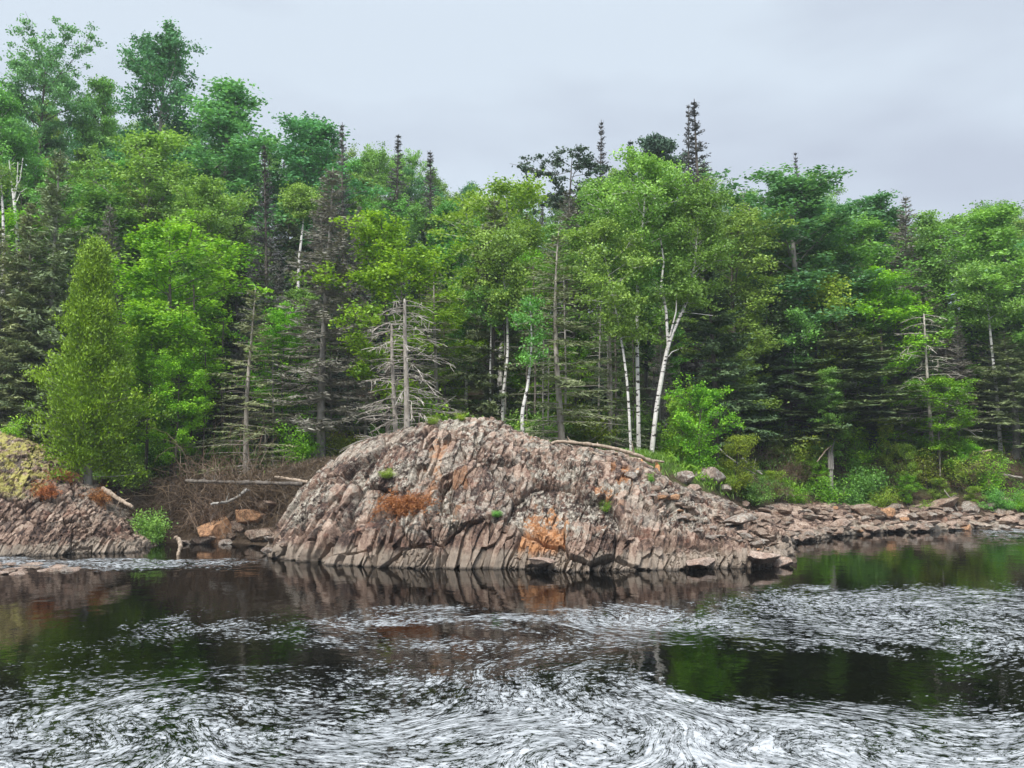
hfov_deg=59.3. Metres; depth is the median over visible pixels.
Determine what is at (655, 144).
pine tree
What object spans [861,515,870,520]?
stone
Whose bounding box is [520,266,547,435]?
bare pole tree
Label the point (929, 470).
understorey bush
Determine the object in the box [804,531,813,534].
stone
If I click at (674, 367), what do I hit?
spruce tree
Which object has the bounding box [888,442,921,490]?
yellow sapling
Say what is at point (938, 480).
bush
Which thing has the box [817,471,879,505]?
bush
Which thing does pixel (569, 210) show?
dead spruce
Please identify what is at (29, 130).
forest birch
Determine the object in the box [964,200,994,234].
forest birch
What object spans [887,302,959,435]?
forest spruce
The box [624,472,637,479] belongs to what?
boulder
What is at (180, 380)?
bare pole tree
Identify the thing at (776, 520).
stone
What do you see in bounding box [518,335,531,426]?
bare pole tree
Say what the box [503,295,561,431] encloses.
birch tree
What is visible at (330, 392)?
bare pole tree
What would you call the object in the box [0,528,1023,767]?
river
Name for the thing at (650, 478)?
plant
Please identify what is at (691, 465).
ferns
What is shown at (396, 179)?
spruce tree
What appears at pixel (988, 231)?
birch tree
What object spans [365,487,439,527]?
rusty juniper
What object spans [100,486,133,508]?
fallen log
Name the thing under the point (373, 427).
understorey bush
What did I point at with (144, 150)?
birch tree
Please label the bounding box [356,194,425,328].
forest birch
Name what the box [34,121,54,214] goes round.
forest spruce
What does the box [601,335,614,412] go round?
bare pole tree
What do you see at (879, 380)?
forest spruce
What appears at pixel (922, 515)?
stone
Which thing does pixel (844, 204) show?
forest poplar
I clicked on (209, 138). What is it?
forest poplar
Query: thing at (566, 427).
understorey bush
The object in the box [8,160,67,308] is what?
forest birch
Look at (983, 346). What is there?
forest birch
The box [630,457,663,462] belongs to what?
fallen log
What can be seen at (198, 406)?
young maple
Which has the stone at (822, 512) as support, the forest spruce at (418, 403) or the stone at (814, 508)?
the stone at (814, 508)
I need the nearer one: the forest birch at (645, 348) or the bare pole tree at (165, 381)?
the bare pole tree at (165, 381)
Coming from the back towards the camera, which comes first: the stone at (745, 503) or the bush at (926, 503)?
the bush at (926, 503)
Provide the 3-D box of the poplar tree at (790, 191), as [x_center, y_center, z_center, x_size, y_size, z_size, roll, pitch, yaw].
[14.508,-4.424,46.835,9.434,14.817,8.692,-2,-4,25]
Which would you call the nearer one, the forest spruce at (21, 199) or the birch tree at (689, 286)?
the birch tree at (689, 286)
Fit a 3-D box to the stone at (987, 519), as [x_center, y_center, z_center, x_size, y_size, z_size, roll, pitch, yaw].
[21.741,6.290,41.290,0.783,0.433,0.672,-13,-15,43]
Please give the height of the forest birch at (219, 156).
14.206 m
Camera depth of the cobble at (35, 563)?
28.66 m
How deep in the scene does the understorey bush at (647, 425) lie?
43.13 m
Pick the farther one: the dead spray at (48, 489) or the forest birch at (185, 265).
the forest birch at (185, 265)
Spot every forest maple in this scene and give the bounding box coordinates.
[0,201,90,416]
[115,272,230,432]
[120,280,245,471]
[398,290,486,402]
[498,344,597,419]
[516,249,562,345]
[547,333,605,408]
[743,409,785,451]
[885,373,985,475]
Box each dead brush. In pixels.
[115,409,260,520]
[141,465,230,534]
[152,416,321,530]
[161,451,282,543]
[219,451,304,508]
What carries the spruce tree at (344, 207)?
on the ground at (920, 495)
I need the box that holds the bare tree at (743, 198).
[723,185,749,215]
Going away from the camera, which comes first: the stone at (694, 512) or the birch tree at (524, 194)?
the stone at (694, 512)
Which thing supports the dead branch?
on the dry brush at (762, 492)
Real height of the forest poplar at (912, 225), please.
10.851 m
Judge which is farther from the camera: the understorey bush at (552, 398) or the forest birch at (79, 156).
the forest birch at (79, 156)
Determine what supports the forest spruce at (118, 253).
on the ground at (920, 495)
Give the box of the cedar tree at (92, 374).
[19,231,175,492]
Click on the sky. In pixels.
(923, 100)
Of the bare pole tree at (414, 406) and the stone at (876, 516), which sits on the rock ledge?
the stone at (876, 516)
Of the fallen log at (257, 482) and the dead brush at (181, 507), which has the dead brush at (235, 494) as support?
the fallen log at (257, 482)
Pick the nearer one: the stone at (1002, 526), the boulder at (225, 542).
the boulder at (225, 542)
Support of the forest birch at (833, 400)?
on the ground at (920, 495)
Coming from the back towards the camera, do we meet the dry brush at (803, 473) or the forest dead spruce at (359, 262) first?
the forest dead spruce at (359, 262)
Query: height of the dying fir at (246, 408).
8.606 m
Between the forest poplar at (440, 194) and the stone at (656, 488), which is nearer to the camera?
the stone at (656, 488)
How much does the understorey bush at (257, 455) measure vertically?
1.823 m
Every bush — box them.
[0,414,28,436]
[95,445,157,492]
[118,425,168,475]
[128,505,177,544]
[131,429,206,469]
[138,444,179,476]
[157,443,230,475]
[199,438,242,474]
[205,431,241,461]
[214,442,274,472]
[218,438,269,459]
[261,410,331,463]
[320,425,369,456]
[368,419,403,436]
[383,415,425,432]
[400,390,476,420]
[412,393,483,421]
[502,407,557,438]
[507,384,563,427]
[512,419,527,429]
[544,416,596,446]
[550,395,627,448]
[597,401,665,448]
[643,419,718,458]
[660,386,708,459]
[661,372,746,468]
[717,432,760,498]
[719,468,739,486]
[720,413,794,449]
[740,475,783,505]
[758,428,807,457]
[760,469,787,499]
[780,474,812,503]
[781,421,859,470]
[783,450,809,472]
[784,447,816,466]
[800,454,830,489]
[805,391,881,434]
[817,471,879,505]
[834,443,876,478]
[836,421,902,468]
[843,463,896,500]
[867,486,906,507]
[886,448,951,488]
[890,471,925,505]
[893,430,944,460]
[912,499,935,508]
[927,477,956,499]
[941,449,1009,488]
[946,436,984,483]
[963,486,986,502]
[969,455,1015,494]
[975,485,1023,510]
[989,431,1023,448]
[995,403,1023,436]
[1003,481,1023,512]
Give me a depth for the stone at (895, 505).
41.66 m
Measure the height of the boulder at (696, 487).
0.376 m
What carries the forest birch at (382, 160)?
on the ground at (920, 495)
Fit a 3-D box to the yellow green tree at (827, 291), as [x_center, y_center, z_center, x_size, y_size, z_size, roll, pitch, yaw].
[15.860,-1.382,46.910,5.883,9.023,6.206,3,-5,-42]
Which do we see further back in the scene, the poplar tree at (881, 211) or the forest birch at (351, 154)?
the forest birch at (351, 154)
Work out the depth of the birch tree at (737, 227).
43.50 m
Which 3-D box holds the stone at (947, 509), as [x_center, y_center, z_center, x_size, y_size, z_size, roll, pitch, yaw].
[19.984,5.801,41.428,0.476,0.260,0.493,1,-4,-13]
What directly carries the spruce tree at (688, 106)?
on the ground at (920, 495)
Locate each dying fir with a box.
[0,228,46,444]
[176,287,300,475]
[502,231,622,446]
[956,331,1023,458]
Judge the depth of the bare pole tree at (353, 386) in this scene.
42.84 m
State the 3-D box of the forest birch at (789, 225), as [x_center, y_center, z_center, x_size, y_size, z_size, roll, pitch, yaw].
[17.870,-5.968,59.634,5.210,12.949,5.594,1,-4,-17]
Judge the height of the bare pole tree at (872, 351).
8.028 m
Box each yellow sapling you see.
[876,416,900,475]
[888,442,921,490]
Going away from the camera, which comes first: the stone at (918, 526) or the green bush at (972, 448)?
the stone at (918, 526)
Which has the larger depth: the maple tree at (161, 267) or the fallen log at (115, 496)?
the maple tree at (161, 267)
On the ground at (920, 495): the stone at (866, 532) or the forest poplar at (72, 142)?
the forest poplar at (72, 142)
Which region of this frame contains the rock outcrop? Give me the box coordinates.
[263,416,796,572]
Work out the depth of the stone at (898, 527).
39.03 m
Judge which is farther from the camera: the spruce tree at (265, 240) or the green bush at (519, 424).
the spruce tree at (265, 240)
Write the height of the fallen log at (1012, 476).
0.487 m
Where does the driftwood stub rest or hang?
in the river
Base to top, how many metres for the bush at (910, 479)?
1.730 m
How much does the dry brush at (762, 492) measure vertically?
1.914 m
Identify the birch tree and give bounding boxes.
[0,78,77,282]
[0,162,27,415]
[5,157,26,398]
[26,183,150,329]
[42,125,236,402]
[70,74,136,204]
[139,173,268,430]
[274,178,327,391]
[402,198,484,394]
[423,169,578,412]
[455,284,520,418]
[466,217,554,421]
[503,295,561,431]
[536,177,682,424]
[556,215,666,449]
[570,144,698,448]
[635,176,745,452]
[668,200,798,461]
[702,227,841,392]
[766,304,835,446]
[802,211,949,397]
[885,200,1000,377]
[896,198,1023,429]
[942,254,1023,451]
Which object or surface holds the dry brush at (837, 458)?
on the ground at (920, 495)
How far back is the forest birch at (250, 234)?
50.55 m
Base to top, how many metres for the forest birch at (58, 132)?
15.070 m
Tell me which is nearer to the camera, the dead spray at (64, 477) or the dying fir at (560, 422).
the dead spray at (64, 477)
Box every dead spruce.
[0,202,64,448]
[30,289,68,457]
[94,204,136,423]
[218,318,262,450]
[221,162,261,344]
[249,168,390,459]
[252,260,297,443]
[260,261,294,368]
[304,175,342,358]
[341,207,375,361]
[341,300,392,436]
[398,265,478,420]
[402,244,439,392]
[478,344,500,403]
[510,190,626,400]
[643,322,682,444]
[862,196,951,417]
[899,339,1000,436]
[940,317,982,439]
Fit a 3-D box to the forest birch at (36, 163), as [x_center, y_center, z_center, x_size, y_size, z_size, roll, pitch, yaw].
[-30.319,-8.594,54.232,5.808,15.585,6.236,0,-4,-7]
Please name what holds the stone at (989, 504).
on the ground at (920, 495)
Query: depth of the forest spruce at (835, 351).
46.41 m
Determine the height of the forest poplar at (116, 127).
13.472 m
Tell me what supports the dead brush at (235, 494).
on the ground at (920, 495)
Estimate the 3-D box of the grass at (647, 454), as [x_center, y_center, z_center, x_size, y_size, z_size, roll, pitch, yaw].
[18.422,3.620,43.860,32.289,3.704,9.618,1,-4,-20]
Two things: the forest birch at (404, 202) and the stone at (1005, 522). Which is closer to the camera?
the stone at (1005, 522)
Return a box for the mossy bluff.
[0,431,160,555]
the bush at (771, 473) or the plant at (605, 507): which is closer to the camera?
the plant at (605, 507)
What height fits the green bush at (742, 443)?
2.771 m
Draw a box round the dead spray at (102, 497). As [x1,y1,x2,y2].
[78,483,112,509]
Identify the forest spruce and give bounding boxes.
[5,184,40,346]
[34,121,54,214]
[45,252,74,411]
[107,251,136,433]
[197,221,269,422]
[243,166,268,308]
[255,206,314,364]
[264,159,289,281]
[305,264,346,415]
[307,232,346,400]
[338,354,362,435]
[354,243,397,401]
[374,249,426,425]
[412,366,423,422]
[518,212,544,329]
[539,200,551,334]
[561,271,597,400]
[589,356,607,436]
[643,373,663,442]
[648,309,689,383]
[687,269,749,431]
[792,342,814,432]
[821,275,864,427]
[865,364,899,454]
[884,376,900,430]
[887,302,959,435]
[894,296,938,412]
[944,290,987,410]
[951,265,986,365]
[973,304,1023,417]
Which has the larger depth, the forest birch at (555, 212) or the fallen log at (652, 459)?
the forest birch at (555, 212)
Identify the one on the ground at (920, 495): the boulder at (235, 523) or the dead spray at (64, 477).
the boulder at (235, 523)
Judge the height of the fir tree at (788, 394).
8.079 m
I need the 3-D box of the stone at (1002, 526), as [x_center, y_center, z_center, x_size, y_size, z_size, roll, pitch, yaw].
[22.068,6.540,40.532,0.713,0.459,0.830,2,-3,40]
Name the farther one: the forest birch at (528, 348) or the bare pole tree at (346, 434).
the forest birch at (528, 348)
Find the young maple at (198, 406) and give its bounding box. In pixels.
[136,345,216,483]
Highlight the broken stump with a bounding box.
[828,439,834,500]
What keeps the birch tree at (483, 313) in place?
on the ground at (920, 495)
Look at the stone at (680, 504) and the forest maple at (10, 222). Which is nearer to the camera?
the stone at (680, 504)
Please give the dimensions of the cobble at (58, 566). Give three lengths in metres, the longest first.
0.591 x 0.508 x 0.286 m
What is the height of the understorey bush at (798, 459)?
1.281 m
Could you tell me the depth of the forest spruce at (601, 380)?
44.17 m
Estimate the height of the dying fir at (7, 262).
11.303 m
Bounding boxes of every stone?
[226,533,235,539]
[263,536,273,541]
[264,547,272,552]
[650,485,661,490]
[658,495,667,499]
[667,494,679,499]
[675,502,684,506]
[681,513,692,520]
[683,505,695,509]
[686,509,699,514]
[694,528,702,532]
[739,533,753,539]
[742,501,749,506]
[751,540,765,547]
[753,527,767,535]
[755,512,773,516]
[757,515,771,521]
[757,522,769,525]
[757,530,770,538]
[758,507,770,511]
[766,533,776,541]
[772,518,780,522]
[777,510,791,513]
[781,516,793,521]
[784,531,794,536]
[790,528,803,530]
[798,534,806,540]
[802,515,818,519]
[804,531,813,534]
[808,505,819,510]
[814,508,830,514]
[833,527,843,535]
[860,530,870,534]
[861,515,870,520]
[861,527,873,532]
[866,526,877,532]
[869,514,884,518]
[887,526,895,530]
[888,503,900,509]
[894,525,903,529]
[900,517,908,520]
[906,521,916,527]
[907,512,918,518]
[909,508,921,512]
[910,523,923,529]
[916,511,929,519]
[919,526,934,530]
[924,522,932,527]
[926,520,940,524]
[928,506,942,509]
[930,509,942,514]
[941,507,953,512]
[946,521,956,525]
[952,512,962,516]
[958,521,968,525]
[961,524,970,530]
[977,516,995,522]
[984,502,997,509]
[985,513,994,516]
[993,508,1005,513]
[993,524,1011,529]
[998,521,1011,524]
[1002,515,1019,523]
[1004,510,1014,515]
[1017,520,1023,525]
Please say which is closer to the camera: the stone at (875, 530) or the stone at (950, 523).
the stone at (875, 530)
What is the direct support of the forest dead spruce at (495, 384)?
on the ground at (920, 495)
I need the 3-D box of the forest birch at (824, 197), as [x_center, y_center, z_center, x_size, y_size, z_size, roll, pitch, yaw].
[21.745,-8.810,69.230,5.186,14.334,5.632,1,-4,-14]
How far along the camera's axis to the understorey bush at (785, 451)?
43.90 m
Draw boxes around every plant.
[378,468,396,478]
[425,415,441,424]
[454,412,466,420]
[491,510,504,516]
[597,501,610,512]
[646,472,654,482]
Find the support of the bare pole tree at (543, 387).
on the ground at (920, 495)
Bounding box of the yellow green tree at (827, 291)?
[781,271,880,432]
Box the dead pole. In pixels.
[933,419,941,475]
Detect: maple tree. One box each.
[108,207,273,475]
[109,297,230,474]
[229,298,333,464]
[284,207,465,432]
[489,247,558,412]
[844,265,959,432]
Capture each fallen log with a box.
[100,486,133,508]
[185,472,303,485]
[211,488,249,504]
[274,476,308,482]
[551,436,653,463]
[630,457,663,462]
[977,469,1022,478]
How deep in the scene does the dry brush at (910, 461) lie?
44.09 m
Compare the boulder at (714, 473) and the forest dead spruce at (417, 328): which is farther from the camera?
the forest dead spruce at (417, 328)
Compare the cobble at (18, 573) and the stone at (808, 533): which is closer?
the cobble at (18, 573)
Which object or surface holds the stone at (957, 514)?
on the stone
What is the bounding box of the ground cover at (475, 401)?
[6,389,1023,498]
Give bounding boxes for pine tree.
[512,145,631,397]
[627,131,689,401]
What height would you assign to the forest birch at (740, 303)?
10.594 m
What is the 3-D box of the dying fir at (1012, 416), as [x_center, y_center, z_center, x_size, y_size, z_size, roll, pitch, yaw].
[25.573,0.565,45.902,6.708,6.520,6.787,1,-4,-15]
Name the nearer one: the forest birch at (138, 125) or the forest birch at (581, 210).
the forest birch at (581, 210)
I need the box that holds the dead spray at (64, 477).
[43,468,80,483]
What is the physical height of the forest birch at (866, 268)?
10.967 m
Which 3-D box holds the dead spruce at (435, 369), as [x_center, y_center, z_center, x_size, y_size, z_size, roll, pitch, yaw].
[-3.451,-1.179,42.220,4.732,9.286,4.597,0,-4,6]
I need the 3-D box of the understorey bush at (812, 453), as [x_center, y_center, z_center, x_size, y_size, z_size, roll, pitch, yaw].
[14.758,3.063,44.040,3.950,2.491,3.278,3,-5,-41]
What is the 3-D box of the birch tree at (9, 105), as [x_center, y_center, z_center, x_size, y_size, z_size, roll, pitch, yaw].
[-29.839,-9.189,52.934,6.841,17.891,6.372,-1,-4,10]
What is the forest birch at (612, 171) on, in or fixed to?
on the ground at (920, 495)
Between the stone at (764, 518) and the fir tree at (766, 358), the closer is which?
the stone at (764, 518)
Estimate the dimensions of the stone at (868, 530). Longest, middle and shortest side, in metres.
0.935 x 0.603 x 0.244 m
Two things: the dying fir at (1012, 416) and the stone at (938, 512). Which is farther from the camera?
the dying fir at (1012, 416)
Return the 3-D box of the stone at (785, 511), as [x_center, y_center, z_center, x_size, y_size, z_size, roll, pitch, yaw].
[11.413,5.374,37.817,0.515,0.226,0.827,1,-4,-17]
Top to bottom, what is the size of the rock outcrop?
6.388 m
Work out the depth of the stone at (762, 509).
37.67 m
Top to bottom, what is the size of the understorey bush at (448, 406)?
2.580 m
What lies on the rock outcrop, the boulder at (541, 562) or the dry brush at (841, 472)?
the boulder at (541, 562)
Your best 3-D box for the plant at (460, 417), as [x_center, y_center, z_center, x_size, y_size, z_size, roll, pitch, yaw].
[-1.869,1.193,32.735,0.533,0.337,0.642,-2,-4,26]
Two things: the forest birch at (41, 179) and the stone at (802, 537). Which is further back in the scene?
the forest birch at (41, 179)
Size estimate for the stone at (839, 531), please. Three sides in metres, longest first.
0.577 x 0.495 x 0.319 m
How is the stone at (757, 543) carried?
on the rock outcrop
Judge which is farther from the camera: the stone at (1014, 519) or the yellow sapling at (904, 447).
the yellow sapling at (904, 447)
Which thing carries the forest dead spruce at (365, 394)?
on the ground at (920, 495)
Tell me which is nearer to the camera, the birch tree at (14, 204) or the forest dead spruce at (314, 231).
the birch tree at (14, 204)
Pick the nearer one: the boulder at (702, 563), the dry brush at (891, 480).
the boulder at (702, 563)
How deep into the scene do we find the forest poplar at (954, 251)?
66.62 m
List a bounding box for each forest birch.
[0,114,55,294]
[1,117,37,226]
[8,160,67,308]
[19,169,101,350]
[25,100,76,203]
[59,168,106,223]
[67,147,92,249]
[78,204,134,293]
[96,151,152,248]
[117,182,182,346]
[126,116,157,145]
[142,252,230,417]
[154,129,204,166]
[163,191,253,343]
[167,159,251,327]
[209,141,252,320]
[217,215,273,394]
[238,154,271,248]
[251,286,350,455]
[255,137,282,264]
[312,184,375,317]
[324,143,359,224]
[340,156,385,325]
[344,141,416,338]
[344,172,387,304]
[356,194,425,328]
[361,142,387,300]
[379,148,433,241]
[380,191,433,304]
[391,200,452,384]
[416,266,487,405]
[421,167,457,209]
[422,189,468,355]
[460,210,517,362]
[463,255,530,371]
[473,196,535,222]
[500,311,551,406]
[507,189,540,229]
[529,196,571,336]
[536,217,576,335]
[550,198,585,307]
[577,191,617,352]
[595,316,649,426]
[601,275,660,407]
[608,168,628,179]
[615,178,662,386]
[629,202,681,404]
[655,205,700,407]
[676,159,736,209]
[695,367,729,432]
[697,237,736,370]
[716,186,761,322]
[735,253,781,355]
[766,204,807,267]
[788,192,837,211]
[793,170,847,255]
[795,201,852,224]
[796,209,856,305]
[797,366,859,484]
[845,233,891,408]
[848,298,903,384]
[883,240,919,345]
[907,251,954,329]
[916,216,949,308]
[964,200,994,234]
[969,263,1010,353]
[984,224,1023,380]
[984,314,1023,400]
[991,199,1023,229]
[1011,217,1023,292]
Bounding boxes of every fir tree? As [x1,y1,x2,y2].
[0,149,123,456]
[440,196,542,419]
[564,293,666,449]
[648,257,782,466]
[709,346,826,434]
[722,299,860,454]
[753,319,946,451]
[918,361,1010,430]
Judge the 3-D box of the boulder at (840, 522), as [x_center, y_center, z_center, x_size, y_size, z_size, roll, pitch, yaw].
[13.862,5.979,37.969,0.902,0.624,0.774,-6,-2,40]
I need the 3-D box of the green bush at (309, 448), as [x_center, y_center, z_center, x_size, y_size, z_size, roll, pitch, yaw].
[-9.119,2.432,38.887,3.058,2.602,2.767,3,-5,-42]
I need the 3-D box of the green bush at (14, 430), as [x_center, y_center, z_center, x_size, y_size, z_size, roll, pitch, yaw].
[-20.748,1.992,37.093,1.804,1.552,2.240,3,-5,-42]
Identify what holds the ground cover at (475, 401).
on the ground at (920, 495)
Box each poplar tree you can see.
[0,13,106,328]
[97,16,211,203]
[128,73,308,379]
[258,111,394,373]
[701,162,888,432]
[831,188,954,385]
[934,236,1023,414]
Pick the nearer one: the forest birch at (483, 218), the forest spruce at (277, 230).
the forest birch at (483, 218)
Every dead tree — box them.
[340,295,462,451]
[359,324,434,432]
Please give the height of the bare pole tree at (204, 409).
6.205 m
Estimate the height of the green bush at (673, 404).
3.484 m
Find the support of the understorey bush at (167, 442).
on the ground at (920, 495)
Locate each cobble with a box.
[2,567,15,570]
[9,571,24,574]
[23,566,38,568]
[26,562,43,564]
[46,568,58,571]
[51,564,67,567]
[59,568,72,571]
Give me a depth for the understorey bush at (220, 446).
41.56 m
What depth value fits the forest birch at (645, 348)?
53.46 m
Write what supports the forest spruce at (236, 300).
on the ground at (920, 495)
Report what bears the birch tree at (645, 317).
on the ground at (920, 495)
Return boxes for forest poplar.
[9,95,64,151]
[42,115,96,202]
[78,141,126,184]
[90,119,121,169]
[194,126,216,152]
[263,150,326,316]
[382,164,428,253]
[417,185,451,227]
[447,180,478,219]
[459,184,482,262]
[790,195,853,243]
[836,198,852,217]
[906,224,924,335]
[948,213,973,316]
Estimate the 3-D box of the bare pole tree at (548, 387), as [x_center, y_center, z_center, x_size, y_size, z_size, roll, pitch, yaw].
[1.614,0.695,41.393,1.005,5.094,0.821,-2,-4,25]
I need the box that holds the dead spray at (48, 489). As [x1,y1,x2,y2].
[28,476,62,501]
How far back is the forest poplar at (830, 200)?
66.50 m
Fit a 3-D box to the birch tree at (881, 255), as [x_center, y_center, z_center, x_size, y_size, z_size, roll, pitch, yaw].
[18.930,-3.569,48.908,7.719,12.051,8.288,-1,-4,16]
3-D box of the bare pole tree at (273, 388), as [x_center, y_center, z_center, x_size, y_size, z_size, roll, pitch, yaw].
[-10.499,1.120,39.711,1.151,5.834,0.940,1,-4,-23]
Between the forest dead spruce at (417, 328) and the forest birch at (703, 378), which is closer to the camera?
the forest birch at (703, 378)
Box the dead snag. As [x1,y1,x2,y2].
[885,314,981,466]
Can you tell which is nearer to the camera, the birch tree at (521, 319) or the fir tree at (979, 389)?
the birch tree at (521, 319)
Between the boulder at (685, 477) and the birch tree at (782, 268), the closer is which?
the boulder at (685, 477)
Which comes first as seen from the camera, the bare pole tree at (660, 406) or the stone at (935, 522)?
the stone at (935, 522)
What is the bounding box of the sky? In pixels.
[0,0,1023,327]
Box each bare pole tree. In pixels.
[156,288,177,476]
[176,304,200,473]
[180,284,206,471]
[196,343,213,474]
[209,320,234,451]
[213,352,230,430]
[231,319,246,437]
[255,337,271,457]
[265,344,284,463]
[326,339,342,456]
[335,280,361,438]
[349,356,361,443]
[408,346,423,425]
[491,320,514,421]
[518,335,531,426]
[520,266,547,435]
[537,340,550,438]
[538,344,553,425]
[550,275,575,416]
[586,307,607,429]
[599,270,627,446]
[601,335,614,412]
[625,330,642,445]
[651,347,669,450]
[861,287,881,422]
[890,288,909,425]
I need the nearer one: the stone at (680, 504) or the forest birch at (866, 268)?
the stone at (680, 504)
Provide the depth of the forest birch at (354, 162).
66.62 m
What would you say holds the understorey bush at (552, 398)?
on the ground at (920, 495)
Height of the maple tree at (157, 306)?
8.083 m
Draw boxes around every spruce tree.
[225,145,307,457]
[229,251,326,441]
[324,122,374,387]
[362,134,415,377]
[378,231,464,390]
[396,151,452,351]
[586,122,633,394]
[621,140,665,396]
[630,236,700,424]
[669,104,705,411]
[670,99,736,400]
[792,152,812,351]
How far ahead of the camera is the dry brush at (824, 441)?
44.65 m
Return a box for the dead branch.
[720,449,755,478]
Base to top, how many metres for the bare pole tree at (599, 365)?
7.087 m
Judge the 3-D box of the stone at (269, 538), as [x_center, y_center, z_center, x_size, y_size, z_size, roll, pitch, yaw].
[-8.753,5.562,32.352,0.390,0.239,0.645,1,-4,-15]
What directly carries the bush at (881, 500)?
on the ground at (920, 495)
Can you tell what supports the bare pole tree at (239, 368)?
on the ground at (920, 495)
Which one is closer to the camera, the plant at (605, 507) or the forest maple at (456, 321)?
the plant at (605, 507)
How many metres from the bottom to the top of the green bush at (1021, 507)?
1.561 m
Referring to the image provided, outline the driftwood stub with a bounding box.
[174,536,182,554]
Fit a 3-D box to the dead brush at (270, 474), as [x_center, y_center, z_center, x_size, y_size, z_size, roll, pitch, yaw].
[-9.668,3.891,35.992,3.843,2.956,5.336,1,-4,-12]
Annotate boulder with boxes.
[189,536,216,543]
[197,517,232,543]
[218,539,231,544]
[230,520,246,532]
[235,509,264,524]
[244,527,274,540]
[255,500,276,512]
[528,557,554,567]
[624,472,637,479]
[674,470,694,483]
[686,557,715,568]
[688,484,702,490]
[695,467,725,485]
[718,483,731,492]
[723,513,756,524]
[747,550,781,564]
[773,556,793,566]
[831,518,851,528]
[850,504,886,519]
[881,507,895,516]
[927,497,958,507]
[961,501,979,512]
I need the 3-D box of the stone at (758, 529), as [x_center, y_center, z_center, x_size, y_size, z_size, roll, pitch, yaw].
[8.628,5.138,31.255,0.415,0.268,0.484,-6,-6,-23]
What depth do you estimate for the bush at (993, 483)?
42.95 m
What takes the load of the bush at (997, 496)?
on the ground at (920, 495)
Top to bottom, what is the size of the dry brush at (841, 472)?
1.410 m
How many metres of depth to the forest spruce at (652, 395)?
43.99 m
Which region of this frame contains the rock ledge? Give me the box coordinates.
[754,500,1023,543]
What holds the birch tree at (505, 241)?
on the ground at (920, 495)
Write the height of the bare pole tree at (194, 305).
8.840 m
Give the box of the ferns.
[657,429,1023,494]
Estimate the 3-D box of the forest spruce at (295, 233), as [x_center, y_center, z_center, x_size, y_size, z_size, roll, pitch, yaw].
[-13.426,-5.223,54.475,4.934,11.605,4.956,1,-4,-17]
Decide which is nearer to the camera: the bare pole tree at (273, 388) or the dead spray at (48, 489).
the dead spray at (48, 489)
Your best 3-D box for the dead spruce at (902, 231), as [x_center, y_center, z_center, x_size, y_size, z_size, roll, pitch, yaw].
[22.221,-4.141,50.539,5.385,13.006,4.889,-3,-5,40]
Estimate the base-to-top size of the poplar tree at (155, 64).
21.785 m
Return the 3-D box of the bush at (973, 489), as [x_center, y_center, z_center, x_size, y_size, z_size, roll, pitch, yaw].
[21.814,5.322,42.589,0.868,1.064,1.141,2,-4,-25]
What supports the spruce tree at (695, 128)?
on the ground at (920, 495)
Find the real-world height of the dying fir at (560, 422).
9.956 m
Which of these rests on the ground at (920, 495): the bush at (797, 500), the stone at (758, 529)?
the bush at (797, 500)
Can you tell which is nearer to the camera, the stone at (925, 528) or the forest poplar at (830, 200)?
the stone at (925, 528)
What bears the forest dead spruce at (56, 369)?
on the ground at (920, 495)
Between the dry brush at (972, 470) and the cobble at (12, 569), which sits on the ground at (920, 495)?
the dry brush at (972, 470)
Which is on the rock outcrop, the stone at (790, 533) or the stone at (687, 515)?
the stone at (687, 515)
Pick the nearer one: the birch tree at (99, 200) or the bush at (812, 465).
the bush at (812, 465)
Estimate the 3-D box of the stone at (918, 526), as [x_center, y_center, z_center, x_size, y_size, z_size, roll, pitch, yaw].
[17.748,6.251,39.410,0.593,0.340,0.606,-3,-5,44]
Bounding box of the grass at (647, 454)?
[629,427,1023,498]
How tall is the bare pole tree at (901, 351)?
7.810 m
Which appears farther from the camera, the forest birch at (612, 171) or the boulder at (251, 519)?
the forest birch at (612, 171)
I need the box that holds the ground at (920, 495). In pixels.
[2,249,1023,545]
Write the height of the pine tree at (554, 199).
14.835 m
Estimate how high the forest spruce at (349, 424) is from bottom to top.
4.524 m
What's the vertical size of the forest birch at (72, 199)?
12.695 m
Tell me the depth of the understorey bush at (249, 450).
42.01 m
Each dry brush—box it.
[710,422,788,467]
[720,465,782,502]
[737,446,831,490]
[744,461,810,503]
[759,417,820,443]
[762,446,826,481]
[787,461,827,483]
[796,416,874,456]
[804,434,874,469]
[833,462,860,477]
[843,452,908,472]
[858,457,921,486]
[886,444,941,473]
[914,450,946,468]
[914,461,980,492]
[915,432,1008,477]
[940,451,1004,485]
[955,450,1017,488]
[981,446,1023,473]
[982,448,1023,487]
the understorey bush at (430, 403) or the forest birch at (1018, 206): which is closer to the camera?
the understorey bush at (430, 403)
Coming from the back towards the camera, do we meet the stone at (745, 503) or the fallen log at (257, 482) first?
the stone at (745, 503)
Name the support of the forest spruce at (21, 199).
on the ground at (920, 495)
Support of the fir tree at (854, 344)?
on the ground at (920, 495)
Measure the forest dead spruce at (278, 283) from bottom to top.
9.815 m
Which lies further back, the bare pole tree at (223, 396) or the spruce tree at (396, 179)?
the spruce tree at (396, 179)

